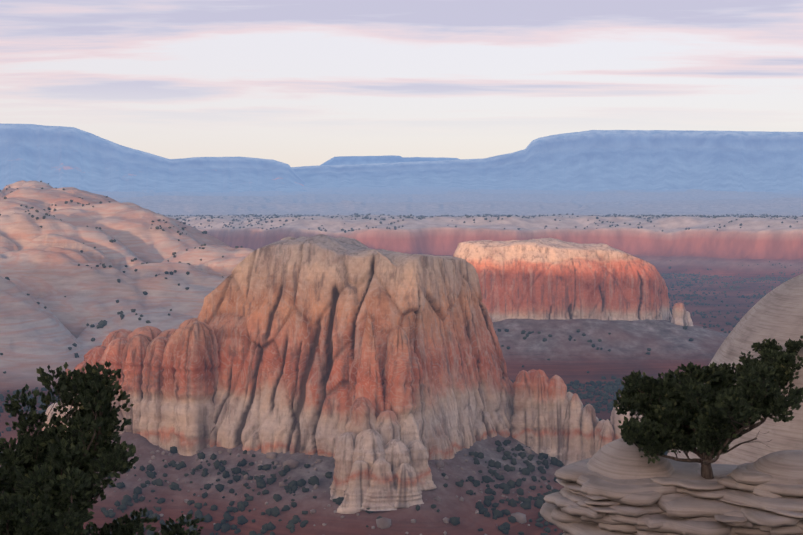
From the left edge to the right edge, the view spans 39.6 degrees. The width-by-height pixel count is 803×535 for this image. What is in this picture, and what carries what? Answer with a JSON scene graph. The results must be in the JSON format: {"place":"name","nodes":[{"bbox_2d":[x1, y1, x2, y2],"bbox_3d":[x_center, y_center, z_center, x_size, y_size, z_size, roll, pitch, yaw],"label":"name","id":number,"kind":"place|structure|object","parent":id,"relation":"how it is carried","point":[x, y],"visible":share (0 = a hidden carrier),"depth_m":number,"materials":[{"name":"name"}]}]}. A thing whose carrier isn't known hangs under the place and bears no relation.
{"place":"outdoors","nodes":[
{"label":"outdoors","id":0,"kind":"place"},
{"bbox_2d":[0,361,204,534],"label":"juniper","id":1,"kind":"object","parent":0,"point":[56,443],"depth_m":21.94,"materials":[{"name":"green plant"}]},
{"bbox_2d":[0,123,306,192],"bbox_3d":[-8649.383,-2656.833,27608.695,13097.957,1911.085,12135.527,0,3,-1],"label":"mountain","id":2,"kind":"structure","parent":0,"point":[58,157],"depth_m":26907.42,"materials":[{"name":"blue stone"}]},
{"bbox_2d":[0,180,802,534],"bbox_3d":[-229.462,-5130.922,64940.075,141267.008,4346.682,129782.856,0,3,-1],"label":"ground","id":3,"kind":"structure","parent":0,"point":[42,268],"depth_m":1935.22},
{"bbox_2d":[15,443,552,534],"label":"talus blocks","id":4,"kind":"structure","parent":3,"relation":"on","point":[383,523],"depth_m":825.41,"materials":[{"name":"brown stone"}]},
{"bbox_2d":[42,234,641,513],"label":"butte","id":5,"kind":"object","parent":3,"relation":"on","point":[380,376],"visible":0.94,"depth_m":872.79,"materials":[{"name":"stone"}]},
{"bbox_2d":[0,277,703,534],"bbox_3d":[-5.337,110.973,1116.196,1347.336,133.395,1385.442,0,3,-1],"label":"shrubs","id":6,"kind":"object","parent":3,"relation":"on","point":[224,527],"visible":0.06,"depth_m":823.60,"materials":[{"name":"green plant"}]},
{"bbox_2d":[321,155,457,164],"bbox_3d":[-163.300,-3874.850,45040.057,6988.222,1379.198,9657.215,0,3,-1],"label":"mesa","id":7,"kind":"structure","parent":3,"relation":"on","point":[344,160],"depth_m":45158.04,"materials":[{"name":"blue stone"}]},
{"bbox_2d":[0,181,802,332],"bbox_3d":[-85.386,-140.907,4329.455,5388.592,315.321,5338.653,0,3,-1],"label":"shrubs","id":8,"kind":"object","parent":3,"relation":"on","point":[695,279],"visible":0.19,"depth_m":3839.22,"materials":[{"name":"green plant"}]},
{"bbox_2d":[291,130,802,191],"bbox_3d":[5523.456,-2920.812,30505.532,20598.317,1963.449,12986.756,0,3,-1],"label":"mesa","id":9,"kind":"structure","parent":3,"relation":"on","point":[604,160],"depth_m":29981.92,"materials":[{"name":"blue stone"}]},
{"bbox_2d":[453,238,692,325],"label":"butte","id":10,"kind":"object","parent":3,"relation":"on","point":[545,278],"visible":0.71,"depth_m":1730.56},
{"bbox_2d":[0,0,802,166],"label":"sky","id":11,"kind":"structure","parent":0,"point":[295,83],"materials":[{"name":"white"}]},
{"bbox_2d":[580,464,740,534],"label":"rock","id":12,"kind":"object","parent":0,"point":[699,507],"depth_m":36.86,"materials":[{"name":"beige stone"}]},
{"bbox_2d":[540,438,705,534],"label":"rock","id":13,"kind":"object","parent":12,"relation":"on","point":[608,505],"depth_m":38.54,"materials":[{"name":"beige stone"}]},
{"bbox_2d":[613,352,802,478],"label":"juniper","id":14,"kind":"object","parent":12,"relation":"on","point":[718,393],"depth_m":37.70,"materials":[{"name":"green plant"}]},
{"bbox_2d":[714,450,802,534],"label":"rock","id":15,"kind":"object","parent":12,"relation":"on","point":[770,509],"depth_m":36.01,"materials":[{"name":"beige stone"}]},
{"bbox_2d":[667,274,802,464],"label":"dome","id":16,"kind":"structure","parent":0,"point":[776,313],"depth_m":71.84,"materials":[{"name":"beige stone"}]},
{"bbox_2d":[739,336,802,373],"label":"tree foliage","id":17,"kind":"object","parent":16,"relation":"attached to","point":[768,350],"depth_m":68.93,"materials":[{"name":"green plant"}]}
]}

